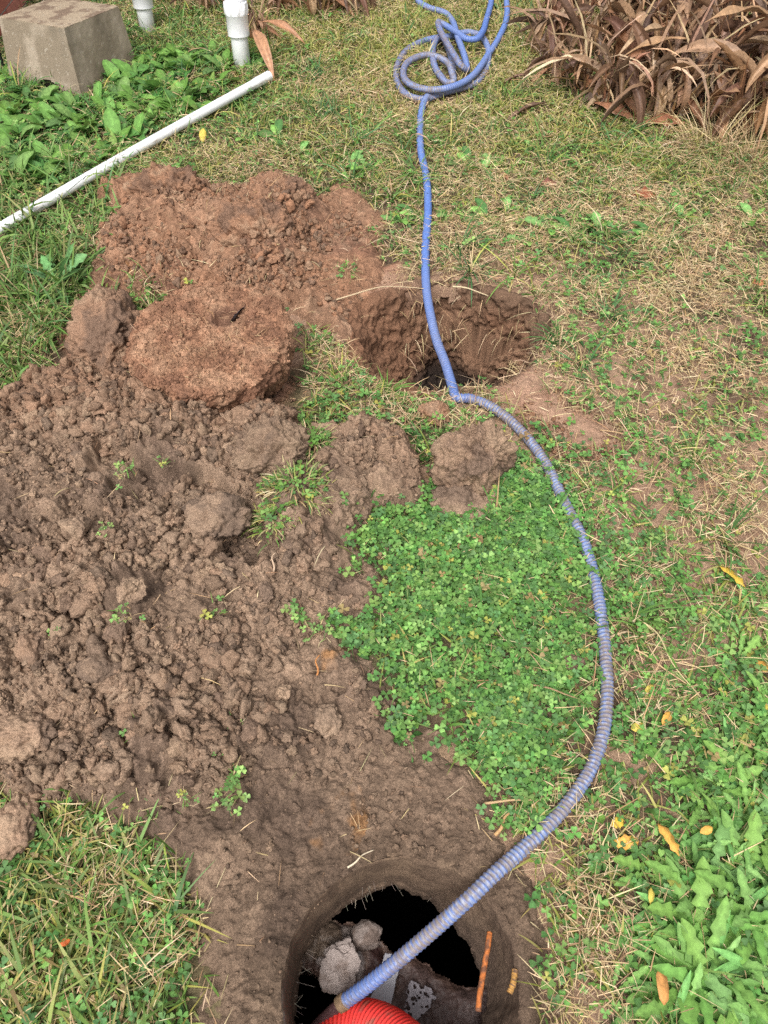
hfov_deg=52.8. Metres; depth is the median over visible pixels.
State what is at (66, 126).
broadleaf weed
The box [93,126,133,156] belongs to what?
broadleaf weed
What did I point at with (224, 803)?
weed sprig
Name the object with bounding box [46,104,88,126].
broadleaf weed
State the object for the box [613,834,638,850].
yellow leaf
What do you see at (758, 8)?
dead lily
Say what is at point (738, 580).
yellow leaf
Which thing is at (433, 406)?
dirt clod
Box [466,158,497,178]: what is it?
broadleaf weed
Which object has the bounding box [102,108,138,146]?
broadleaf weed
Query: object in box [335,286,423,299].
twig
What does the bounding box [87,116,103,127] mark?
broadleaf weed
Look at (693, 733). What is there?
dandelion
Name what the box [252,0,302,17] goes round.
dead lily
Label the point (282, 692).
dirt clod
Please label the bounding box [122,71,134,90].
broadleaf weed
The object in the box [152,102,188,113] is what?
broadleaf weed
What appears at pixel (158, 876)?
weed sprig
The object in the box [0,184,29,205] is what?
broadleaf weed
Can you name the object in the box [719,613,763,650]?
dandelion
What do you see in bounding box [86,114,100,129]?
broadleaf weed
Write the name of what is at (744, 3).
dead lily
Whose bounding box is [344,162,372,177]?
broadleaf weed
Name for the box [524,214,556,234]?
broadleaf weed
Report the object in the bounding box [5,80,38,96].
broadleaf weed
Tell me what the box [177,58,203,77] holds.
broadleaf weed
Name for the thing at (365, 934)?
concrete chunk
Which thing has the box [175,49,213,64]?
broadleaf weed
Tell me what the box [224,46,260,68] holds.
broadleaf weed
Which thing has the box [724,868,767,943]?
dandelion
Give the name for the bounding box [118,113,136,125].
broadleaf weed
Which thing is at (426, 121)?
grass tuft
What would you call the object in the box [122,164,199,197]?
dirt clod
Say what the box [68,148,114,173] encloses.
broadleaf weed
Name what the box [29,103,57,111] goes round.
broadleaf weed
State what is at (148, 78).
broadleaf weed
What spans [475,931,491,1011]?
rusty bar
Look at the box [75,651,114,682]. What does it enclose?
dirt clod
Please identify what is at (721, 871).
dandelion
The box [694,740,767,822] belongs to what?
dandelion
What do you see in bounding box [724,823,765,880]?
dandelion
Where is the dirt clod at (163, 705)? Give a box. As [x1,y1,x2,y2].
[152,697,179,724]
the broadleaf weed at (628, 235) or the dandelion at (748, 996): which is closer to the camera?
the dandelion at (748, 996)
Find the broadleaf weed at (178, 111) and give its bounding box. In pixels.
[167,108,181,122]
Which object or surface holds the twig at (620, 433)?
on the ground at (530, 382)
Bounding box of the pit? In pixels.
[347,280,550,398]
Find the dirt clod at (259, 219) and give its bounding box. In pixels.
[205,198,292,251]
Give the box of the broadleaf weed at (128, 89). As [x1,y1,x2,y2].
[114,80,144,100]
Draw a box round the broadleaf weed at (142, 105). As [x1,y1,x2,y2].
[141,100,165,112]
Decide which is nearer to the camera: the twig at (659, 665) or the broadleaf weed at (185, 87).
the twig at (659, 665)
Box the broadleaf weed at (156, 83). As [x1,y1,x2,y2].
[133,79,164,97]
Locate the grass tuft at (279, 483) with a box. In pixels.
[254,454,336,522]
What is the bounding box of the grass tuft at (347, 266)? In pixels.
[327,258,357,278]
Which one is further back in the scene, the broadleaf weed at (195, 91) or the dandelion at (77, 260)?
the broadleaf weed at (195, 91)
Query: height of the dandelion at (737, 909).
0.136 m
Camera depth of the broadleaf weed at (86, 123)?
3.47 m
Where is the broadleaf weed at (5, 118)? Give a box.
[0,114,25,124]
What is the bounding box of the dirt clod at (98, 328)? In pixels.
[63,283,139,370]
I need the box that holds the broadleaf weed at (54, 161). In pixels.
[44,143,87,175]
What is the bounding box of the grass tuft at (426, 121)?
[407,107,437,133]
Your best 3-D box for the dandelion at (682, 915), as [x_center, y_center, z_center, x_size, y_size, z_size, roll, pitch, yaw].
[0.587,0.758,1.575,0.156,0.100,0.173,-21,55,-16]
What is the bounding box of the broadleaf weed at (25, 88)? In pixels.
[8,85,43,113]
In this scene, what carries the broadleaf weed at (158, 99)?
on the ground at (530, 382)
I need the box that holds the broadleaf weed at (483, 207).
[462,198,503,230]
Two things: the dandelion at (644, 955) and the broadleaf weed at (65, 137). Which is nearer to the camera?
the dandelion at (644, 955)
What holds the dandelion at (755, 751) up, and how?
on the ground at (530, 382)
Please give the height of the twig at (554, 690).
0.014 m
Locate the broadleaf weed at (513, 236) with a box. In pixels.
[507,231,536,245]
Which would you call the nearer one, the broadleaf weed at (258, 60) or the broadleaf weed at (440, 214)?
the broadleaf weed at (440, 214)
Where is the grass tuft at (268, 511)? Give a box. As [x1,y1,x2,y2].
[241,497,298,555]
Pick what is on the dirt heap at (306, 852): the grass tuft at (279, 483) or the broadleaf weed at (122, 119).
the grass tuft at (279, 483)
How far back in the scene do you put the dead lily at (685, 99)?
3.46 m
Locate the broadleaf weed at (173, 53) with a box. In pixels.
[156,42,186,63]
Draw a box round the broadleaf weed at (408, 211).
[396,204,433,223]
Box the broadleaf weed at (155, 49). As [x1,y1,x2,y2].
[140,43,160,55]
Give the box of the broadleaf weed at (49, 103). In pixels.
[38,90,67,105]
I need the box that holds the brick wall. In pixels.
[0,0,30,40]
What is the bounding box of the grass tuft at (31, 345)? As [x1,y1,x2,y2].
[0,292,64,388]
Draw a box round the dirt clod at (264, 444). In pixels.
[229,412,311,474]
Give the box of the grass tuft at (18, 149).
[0,125,64,172]
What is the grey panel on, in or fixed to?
on the broken slab
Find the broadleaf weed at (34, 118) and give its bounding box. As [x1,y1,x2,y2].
[17,110,61,134]
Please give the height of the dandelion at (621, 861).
0.102 m
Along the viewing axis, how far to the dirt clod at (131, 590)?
1.79 m
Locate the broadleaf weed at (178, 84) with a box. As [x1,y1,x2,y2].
[173,80,217,103]
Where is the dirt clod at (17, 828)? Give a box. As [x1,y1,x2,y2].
[0,790,39,860]
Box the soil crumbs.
[0,161,626,1023]
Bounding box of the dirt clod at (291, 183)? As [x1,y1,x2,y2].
[257,169,316,198]
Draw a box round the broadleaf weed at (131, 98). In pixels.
[117,91,154,105]
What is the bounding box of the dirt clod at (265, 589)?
[254,581,273,603]
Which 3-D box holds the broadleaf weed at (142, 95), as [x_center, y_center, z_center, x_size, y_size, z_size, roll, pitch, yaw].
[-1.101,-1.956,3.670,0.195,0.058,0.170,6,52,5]
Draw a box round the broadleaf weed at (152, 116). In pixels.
[144,107,168,126]
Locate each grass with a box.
[0,0,767,1023]
[0,789,231,1023]
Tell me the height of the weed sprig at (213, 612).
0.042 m
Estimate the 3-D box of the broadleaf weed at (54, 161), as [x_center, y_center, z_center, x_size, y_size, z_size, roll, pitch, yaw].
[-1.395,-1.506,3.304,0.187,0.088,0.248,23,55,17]
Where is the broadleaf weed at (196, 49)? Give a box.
[186,44,204,52]
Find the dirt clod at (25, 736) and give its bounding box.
[0,712,58,763]
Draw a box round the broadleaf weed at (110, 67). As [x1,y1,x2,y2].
[102,60,137,84]
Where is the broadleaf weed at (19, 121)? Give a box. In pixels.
[2,118,31,134]
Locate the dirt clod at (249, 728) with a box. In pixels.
[240,716,258,742]
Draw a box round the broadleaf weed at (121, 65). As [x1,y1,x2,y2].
[111,59,155,76]
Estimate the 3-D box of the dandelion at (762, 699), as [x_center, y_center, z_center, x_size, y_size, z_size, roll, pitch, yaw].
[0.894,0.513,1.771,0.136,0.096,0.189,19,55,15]
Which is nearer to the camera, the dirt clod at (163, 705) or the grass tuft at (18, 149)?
the dirt clod at (163, 705)
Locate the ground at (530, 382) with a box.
[0,0,767,1023]
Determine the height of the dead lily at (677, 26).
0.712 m
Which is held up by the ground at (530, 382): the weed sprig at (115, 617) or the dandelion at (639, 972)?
the dandelion at (639, 972)
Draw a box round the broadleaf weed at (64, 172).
[49,171,67,177]
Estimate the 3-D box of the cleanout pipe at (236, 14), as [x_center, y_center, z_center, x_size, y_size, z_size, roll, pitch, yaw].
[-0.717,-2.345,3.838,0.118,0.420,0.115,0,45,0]
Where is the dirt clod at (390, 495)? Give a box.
[382,485,400,506]
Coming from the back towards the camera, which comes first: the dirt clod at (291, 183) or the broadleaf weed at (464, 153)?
the broadleaf weed at (464, 153)
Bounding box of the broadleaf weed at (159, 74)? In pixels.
[154,69,178,88]
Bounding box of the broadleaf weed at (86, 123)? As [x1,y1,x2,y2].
[58,112,97,145]
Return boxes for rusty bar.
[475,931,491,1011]
[507,968,517,994]
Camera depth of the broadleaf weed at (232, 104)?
3.68 m
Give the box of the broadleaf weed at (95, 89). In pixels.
[85,81,106,109]
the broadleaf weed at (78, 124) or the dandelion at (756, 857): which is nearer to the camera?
the dandelion at (756, 857)
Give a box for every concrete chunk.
[318,935,360,994]
[350,919,382,951]
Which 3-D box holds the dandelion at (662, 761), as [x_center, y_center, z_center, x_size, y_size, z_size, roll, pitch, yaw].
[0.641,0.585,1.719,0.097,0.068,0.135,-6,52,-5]
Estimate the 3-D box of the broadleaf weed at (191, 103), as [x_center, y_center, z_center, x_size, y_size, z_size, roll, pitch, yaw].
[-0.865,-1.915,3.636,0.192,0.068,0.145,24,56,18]
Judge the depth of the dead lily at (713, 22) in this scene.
3.74 m
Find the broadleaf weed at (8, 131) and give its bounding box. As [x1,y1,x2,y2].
[0,124,41,145]
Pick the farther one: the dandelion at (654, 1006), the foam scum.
the foam scum
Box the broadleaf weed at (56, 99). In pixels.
[42,93,82,108]
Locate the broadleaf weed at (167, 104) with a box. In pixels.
[161,102,191,111]
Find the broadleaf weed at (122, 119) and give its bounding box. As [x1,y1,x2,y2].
[119,115,132,127]
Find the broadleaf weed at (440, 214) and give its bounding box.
[436,208,463,220]
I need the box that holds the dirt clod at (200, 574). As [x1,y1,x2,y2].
[194,565,215,592]
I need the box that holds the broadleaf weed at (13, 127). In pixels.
[4,122,41,136]
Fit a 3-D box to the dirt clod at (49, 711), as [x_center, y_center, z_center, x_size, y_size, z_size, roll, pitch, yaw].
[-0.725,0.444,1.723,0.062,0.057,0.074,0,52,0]
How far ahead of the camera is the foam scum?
1.69 m
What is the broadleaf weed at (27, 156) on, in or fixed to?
on the ground at (530, 382)
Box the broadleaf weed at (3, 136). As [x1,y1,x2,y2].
[0,133,24,159]
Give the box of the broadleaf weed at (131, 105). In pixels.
[124,100,158,112]
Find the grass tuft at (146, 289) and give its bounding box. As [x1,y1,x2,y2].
[119,271,173,310]
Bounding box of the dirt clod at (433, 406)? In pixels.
[417,399,450,425]
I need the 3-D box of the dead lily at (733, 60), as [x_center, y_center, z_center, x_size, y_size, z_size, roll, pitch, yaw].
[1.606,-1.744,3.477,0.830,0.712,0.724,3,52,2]
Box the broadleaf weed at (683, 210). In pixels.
[664,202,701,223]
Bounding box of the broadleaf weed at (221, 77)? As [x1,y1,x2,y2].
[192,70,240,95]
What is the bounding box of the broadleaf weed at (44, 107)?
[38,102,74,132]
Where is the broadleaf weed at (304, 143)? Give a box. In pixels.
[283,141,314,160]
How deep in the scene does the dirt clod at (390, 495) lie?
2.12 m
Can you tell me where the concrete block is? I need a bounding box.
[0,0,134,95]
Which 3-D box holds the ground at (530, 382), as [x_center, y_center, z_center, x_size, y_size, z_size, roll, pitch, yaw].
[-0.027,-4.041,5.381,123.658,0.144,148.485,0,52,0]
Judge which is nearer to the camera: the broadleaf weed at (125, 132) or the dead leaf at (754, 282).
the dead leaf at (754, 282)
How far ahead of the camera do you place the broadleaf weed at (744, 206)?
3.10 m
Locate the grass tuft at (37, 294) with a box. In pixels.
[0,244,103,359]
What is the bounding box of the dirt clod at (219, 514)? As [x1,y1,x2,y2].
[181,490,252,539]
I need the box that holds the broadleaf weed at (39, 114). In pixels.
[29,110,43,123]
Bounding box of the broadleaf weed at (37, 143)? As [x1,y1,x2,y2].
[32,140,60,157]
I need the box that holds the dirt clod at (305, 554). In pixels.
[297,553,313,566]
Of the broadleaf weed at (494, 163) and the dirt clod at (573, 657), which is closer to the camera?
the dirt clod at (573, 657)
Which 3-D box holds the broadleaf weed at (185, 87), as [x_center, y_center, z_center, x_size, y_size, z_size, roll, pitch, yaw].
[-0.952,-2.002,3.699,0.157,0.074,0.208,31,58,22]
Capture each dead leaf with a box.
[252,29,274,80]
[261,19,304,43]
[498,73,524,86]
[501,101,547,125]
[537,177,556,186]
[594,102,634,120]
[632,186,656,198]
[645,112,685,125]
[718,106,729,143]
[753,279,763,285]
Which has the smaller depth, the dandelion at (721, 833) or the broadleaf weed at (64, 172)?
the dandelion at (721, 833)
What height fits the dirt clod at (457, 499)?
0.133 m
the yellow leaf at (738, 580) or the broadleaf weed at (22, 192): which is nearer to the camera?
the yellow leaf at (738, 580)
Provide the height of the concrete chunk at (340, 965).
0.088 m
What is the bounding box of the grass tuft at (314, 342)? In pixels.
[304,332,344,355]
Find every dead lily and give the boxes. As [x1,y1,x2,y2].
[169,0,223,11]
[248,0,280,40]
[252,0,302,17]
[295,0,363,20]
[311,0,375,16]
[498,0,606,35]
[500,0,598,56]
[505,0,639,61]
[518,9,575,86]
[523,0,649,115]
[547,33,686,129]
[560,0,723,73]
[595,0,686,29]
[597,0,709,127]
[615,0,764,145]
[618,0,737,114]
[629,0,767,127]
[631,0,740,35]
[658,0,767,71]
[660,1,717,21]
[672,38,767,156]
[689,0,767,77]
[693,0,767,13]
[695,28,767,133]
[719,0,767,137]
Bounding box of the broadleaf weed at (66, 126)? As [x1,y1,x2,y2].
[62,112,91,129]
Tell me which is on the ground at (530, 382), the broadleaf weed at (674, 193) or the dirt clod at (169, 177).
the broadleaf weed at (674, 193)
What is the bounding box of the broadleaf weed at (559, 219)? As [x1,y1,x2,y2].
[551,217,591,246]
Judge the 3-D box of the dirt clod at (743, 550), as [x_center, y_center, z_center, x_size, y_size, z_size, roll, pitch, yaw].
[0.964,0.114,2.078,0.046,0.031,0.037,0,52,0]
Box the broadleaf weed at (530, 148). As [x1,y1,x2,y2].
[522,140,539,151]
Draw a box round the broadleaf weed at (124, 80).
[105,76,138,103]
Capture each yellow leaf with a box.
[60,938,69,945]
[199,128,206,142]
[611,817,623,828]
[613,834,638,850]
[631,722,643,731]
[645,685,653,692]
[648,888,654,904]
[656,971,668,1004]
[658,824,679,855]
[661,711,671,724]
[700,825,712,834]
[718,565,744,586]
[757,660,767,672]
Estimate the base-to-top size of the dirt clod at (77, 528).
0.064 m
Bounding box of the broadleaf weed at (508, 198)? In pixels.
[490,196,523,217]
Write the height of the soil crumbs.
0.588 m
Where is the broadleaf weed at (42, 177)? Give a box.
[16,169,57,190]
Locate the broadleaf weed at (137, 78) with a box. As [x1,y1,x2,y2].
[129,73,163,93]
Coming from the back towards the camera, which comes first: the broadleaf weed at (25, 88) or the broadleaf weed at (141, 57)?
the broadleaf weed at (141, 57)
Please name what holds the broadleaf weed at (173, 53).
on the ground at (530, 382)
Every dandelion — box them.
[20,243,86,307]
[584,957,648,1014]
[612,846,719,925]
[614,947,680,1023]
[616,963,721,1023]
[617,856,729,1023]
[617,915,656,969]
[619,962,717,1023]
[620,857,710,949]
[622,915,708,1003]
[625,921,695,1013]
[626,945,741,1023]
[627,855,709,950]
[627,955,726,1023]
[638,897,734,968]
[644,796,713,863]
[644,841,738,937]
[646,745,704,803]
[647,883,767,978]
[648,805,732,870]
[650,943,767,1023]
[651,853,705,923]
[653,918,722,1023]
[656,896,760,1008]
[666,671,707,716]
[666,889,767,949]
[669,746,762,805]
[670,713,722,764]
[670,777,735,825]
[680,786,767,865]
[682,816,758,954]
[682,827,754,911]
[686,890,746,1012]
[687,900,767,989]
[687,909,766,1023]
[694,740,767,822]
[694,846,767,926]
[695,600,738,633]
[698,980,756,1023]
[699,688,751,717]
[704,630,762,683]
[704,972,761,1023]
[705,716,752,758]
[707,762,767,830]
[707,802,767,888]
[707,935,767,1019]
[709,989,762,1023]
[711,806,763,877]
[712,915,762,996]
[713,856,767,921]
[714,920,767,999]
[716,895,765,931]
[718,753,761,821]
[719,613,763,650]
[721,809,767,965]
[721,959,767,1021]
[723,761,767,854]
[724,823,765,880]
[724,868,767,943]
[725,581,767,622]
[728,962,767,1018]
[733,740,767,788]
[734,779,767,882]
[736,718,767,766]
[737,621,767,658]
[743,824,767,870]
[745,670,767,727]
[748,573,767,595]
[750,842,766,908]
[751,688,767,766]
[751,928,767,1007]
[754,877,767,960]
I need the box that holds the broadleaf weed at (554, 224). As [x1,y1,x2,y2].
[547,215,585,229]
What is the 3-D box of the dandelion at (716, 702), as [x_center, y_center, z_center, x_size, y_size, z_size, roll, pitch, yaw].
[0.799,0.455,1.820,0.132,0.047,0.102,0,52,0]
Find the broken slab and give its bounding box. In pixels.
[301,918,486,1023]
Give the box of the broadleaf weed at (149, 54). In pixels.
[132,50,167,71]
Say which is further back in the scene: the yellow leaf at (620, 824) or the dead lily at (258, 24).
the dead lily at (258, 24)
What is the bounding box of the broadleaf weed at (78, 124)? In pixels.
[67,121,102,141]
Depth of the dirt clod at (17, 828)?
1.58 m
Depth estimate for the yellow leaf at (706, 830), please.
1.60 m
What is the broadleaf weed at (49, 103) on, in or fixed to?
on the ground at (530, 382)
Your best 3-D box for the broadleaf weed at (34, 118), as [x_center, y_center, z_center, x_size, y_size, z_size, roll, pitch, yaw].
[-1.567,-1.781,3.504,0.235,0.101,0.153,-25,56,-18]
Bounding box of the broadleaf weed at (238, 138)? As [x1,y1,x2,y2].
[235,128,263,145]
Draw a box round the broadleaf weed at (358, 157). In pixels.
[350,152,383,181]
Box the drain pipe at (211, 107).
[0,71,272,234]
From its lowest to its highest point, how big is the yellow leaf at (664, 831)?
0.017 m
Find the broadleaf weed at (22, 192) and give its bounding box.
[4,169,39,194]
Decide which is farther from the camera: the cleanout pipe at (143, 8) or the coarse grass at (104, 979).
the cleanout pipe at (143, 8)
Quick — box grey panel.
[370,953,398,1003]
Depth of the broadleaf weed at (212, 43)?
4.02 m
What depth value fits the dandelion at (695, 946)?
1.47 m
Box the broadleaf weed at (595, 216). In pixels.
[581,211,614,234]
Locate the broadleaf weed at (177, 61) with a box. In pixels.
[164,49,206,74]
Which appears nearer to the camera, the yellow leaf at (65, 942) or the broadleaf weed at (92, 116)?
the yellow leaf at (65, 942)
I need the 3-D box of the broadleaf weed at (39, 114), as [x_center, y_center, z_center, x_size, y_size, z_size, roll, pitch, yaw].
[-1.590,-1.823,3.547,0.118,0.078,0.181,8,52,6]
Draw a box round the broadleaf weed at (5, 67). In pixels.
[0,65,16,80]
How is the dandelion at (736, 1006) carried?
on the ground at (530, 382)
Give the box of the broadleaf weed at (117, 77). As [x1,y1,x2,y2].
[111,73,138,83]
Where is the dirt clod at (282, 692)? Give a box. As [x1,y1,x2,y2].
[275,684,291,702]
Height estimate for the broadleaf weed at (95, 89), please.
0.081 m
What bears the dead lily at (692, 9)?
on the ground at (530, 382)
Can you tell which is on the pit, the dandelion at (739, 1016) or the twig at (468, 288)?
the twig at (468, 288)
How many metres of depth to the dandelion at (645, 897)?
1.52 m
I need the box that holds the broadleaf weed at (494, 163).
[482,153,514,171]
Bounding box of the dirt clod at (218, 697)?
[213,692,223,705]
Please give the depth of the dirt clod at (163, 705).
1.68 m
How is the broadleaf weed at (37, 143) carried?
on the ground at (530, 382)
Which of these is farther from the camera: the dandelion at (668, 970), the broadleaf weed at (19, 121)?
the broadleaf weed at (19, 121)
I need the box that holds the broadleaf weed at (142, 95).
[135,92,160,103]
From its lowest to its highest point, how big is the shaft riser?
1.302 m
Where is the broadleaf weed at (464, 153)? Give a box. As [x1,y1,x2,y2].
[446,146,481,178]
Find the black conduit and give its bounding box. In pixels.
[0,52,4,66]
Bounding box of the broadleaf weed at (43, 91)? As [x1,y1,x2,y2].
[25,84,58,113]
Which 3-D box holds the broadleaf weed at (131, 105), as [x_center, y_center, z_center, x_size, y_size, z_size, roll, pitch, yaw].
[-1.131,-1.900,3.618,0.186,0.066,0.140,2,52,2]
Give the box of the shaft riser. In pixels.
[281,850,539,1023]
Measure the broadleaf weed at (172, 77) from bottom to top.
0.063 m
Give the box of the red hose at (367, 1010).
[319,997,419,1023]
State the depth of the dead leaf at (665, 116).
3.54 m
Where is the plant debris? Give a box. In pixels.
[4,172,557,1023]
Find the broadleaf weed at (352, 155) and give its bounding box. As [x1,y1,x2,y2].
[331,149,365,171]
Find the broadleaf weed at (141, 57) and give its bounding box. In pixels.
[131,55,150,70]
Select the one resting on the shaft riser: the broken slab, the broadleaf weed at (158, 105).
the broken slab
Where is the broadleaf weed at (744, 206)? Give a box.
[729,202,767,227]
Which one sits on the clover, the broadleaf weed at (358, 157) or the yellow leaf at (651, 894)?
the yellow leaf at (651, 894)
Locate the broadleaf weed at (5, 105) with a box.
[0,98,24,123]
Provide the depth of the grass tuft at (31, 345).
2.58 m
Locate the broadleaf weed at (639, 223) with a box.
[632,221,675,246]
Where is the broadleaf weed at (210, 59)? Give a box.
[196,54,240,76]
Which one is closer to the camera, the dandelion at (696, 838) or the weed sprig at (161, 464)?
the dandelion at (696, 838)
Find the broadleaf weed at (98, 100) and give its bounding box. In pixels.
[91,95,124,114]
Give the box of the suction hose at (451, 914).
[311,0,613,1023]
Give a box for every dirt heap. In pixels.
[0,354,547,1023]
[72,166,406,341]
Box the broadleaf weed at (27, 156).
[0,150,46,192]
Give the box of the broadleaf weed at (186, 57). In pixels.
[173,54,207,73]
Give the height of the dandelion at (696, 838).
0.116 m
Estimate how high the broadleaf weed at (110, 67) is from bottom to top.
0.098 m
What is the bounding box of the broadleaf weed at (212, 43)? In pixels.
[198,40,223,54]
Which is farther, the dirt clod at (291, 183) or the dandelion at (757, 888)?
the dirt clod at (291, 183)
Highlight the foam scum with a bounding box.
[404,980,435,1019]
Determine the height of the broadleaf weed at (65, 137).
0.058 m
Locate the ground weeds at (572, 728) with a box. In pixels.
[0,0,767,1023]
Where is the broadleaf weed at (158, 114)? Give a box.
[144,108,172,120]
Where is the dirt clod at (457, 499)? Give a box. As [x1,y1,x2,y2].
[429,484,498,523]
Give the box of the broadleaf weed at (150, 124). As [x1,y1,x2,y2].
[146,121,157,134]
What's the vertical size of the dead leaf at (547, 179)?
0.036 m
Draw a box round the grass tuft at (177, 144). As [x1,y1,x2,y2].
[141,129,211,158]
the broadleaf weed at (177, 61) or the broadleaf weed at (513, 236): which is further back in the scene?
the broadleaf weed at (177, 61)
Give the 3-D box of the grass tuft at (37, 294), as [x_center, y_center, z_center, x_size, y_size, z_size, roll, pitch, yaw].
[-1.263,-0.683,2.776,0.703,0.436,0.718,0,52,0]
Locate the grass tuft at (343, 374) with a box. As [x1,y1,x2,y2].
[291,344,375,405]
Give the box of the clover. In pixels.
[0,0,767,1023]
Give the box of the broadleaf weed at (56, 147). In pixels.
[53,144,79,161]
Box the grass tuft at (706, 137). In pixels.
[632,65,767,189]
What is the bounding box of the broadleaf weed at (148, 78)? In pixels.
[140,75,171,94]
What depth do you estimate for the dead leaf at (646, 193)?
3.17 m
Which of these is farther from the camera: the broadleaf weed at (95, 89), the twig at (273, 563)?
the broadleaf weed at (95, 89)
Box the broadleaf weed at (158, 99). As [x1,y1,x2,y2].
[150,95,194,109]
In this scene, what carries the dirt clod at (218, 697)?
on the dirt heap at (306, 852)
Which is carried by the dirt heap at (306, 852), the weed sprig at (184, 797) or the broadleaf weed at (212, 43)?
the weed sprig at (184, 797)
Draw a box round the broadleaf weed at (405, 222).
[381,211,415,224]
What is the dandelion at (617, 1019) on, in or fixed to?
on the ground at (530, 382)
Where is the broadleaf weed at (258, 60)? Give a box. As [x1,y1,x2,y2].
[244,57,265,73]
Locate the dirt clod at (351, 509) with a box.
[316,474,374,527]
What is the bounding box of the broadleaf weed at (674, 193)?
[670,186,701,202]
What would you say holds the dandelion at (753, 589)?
on the ground at (530, 382)
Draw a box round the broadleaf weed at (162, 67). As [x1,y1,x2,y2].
[151,62,181,75]
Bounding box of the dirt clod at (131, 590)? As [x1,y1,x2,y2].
[116,576,147,603]
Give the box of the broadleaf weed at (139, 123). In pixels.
[129,112,147,145]
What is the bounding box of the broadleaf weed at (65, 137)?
[54,131,90,143]
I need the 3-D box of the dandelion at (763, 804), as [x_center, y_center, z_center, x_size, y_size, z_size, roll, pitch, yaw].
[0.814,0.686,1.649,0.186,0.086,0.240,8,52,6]
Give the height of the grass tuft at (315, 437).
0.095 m
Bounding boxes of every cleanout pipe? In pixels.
[132,0,154,32]
[223,0,249,70]
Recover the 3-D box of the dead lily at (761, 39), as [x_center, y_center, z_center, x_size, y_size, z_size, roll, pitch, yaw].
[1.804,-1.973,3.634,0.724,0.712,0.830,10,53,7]
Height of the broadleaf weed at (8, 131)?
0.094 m
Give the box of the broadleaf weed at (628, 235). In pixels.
[617,230,640,241]
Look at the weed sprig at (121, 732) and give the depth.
1.68 m
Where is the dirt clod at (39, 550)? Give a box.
[0,539,60,586]
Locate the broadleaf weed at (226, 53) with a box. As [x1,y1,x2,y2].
[216,49,232,69]
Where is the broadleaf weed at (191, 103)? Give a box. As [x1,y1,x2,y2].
[181,97,211,110]
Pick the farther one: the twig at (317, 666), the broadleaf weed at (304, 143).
the broadleaf weed at (304, 143)
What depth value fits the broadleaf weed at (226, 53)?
3.92 m
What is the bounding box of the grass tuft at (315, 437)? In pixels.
[301,418,337,461]
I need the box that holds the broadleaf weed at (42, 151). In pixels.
[36,147,62,169]
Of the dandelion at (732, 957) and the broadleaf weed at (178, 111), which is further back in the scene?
the broadleaf weed at (178, 111)
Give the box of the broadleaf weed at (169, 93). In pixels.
[162,89,195,118]
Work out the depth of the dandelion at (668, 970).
1.45 m
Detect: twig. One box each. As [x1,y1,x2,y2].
[271,552,275,571]
[315,655,319,677]
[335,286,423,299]
[347,850,373,867]
[452,286,487,295]
[484,799,531,804]
[494,813,508,836]
[533,684,580,699]
[600,429,652,443]
[625,644,686,683]
[634,616,700,697]
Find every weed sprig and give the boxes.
[96,521,113,536]
[108,602,145,624]
[110,457,137,489]
[119,713,133,741]
[122,843,152,877]
[150,867,182,887]
[154,455,174,467]
[172,787,200,813]
[200,592,226,619]
[206,787,250,815]
[220,755,246,806]
[280,598,310,628]
[299,613,333,646]
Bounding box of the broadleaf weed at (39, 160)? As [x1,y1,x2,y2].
[0,147,44,166]
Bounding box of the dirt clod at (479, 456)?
[429,416,518,495]
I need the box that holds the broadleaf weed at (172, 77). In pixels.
[167,71,174,83]
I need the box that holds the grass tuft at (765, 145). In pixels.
[666,98,767,189]
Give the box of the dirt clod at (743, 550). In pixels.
[734,548,752,560]
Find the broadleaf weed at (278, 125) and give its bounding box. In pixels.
[258,119,293,151]
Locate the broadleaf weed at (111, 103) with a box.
[106,96,125,115]
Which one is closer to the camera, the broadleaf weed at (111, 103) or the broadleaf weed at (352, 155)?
the broadleaf weed at (352, 155)
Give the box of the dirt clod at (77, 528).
[56,516,91,540]
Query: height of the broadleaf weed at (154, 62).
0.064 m
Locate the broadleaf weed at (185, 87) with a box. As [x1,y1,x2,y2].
[162,77,194,102]
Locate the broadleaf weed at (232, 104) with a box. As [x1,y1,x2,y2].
[228,97,250,110]
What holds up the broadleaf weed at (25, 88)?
on the ground at (530, 382)
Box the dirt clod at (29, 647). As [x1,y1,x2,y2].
[10,630,47,664]
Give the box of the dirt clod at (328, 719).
[312,703,342,739]
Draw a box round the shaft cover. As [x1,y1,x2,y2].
[122,281,296,413]
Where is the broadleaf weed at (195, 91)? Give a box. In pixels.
[177,87,205,100]
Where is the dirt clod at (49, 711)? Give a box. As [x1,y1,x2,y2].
[43,699,67,722]
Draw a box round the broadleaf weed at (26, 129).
[0,124,41,150]
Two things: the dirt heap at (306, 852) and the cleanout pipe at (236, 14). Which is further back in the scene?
the cleanout pipe at (236, 14)
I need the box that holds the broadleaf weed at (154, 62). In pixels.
[150,60,163,69]
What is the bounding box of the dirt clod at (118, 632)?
[102,616,131,644]
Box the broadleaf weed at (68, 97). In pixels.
[51,91,90,113]
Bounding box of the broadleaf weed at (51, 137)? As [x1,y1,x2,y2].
[41,130,66,145]
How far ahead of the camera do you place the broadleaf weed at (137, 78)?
3.77 m
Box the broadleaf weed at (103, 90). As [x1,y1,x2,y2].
[102,89,122,101]

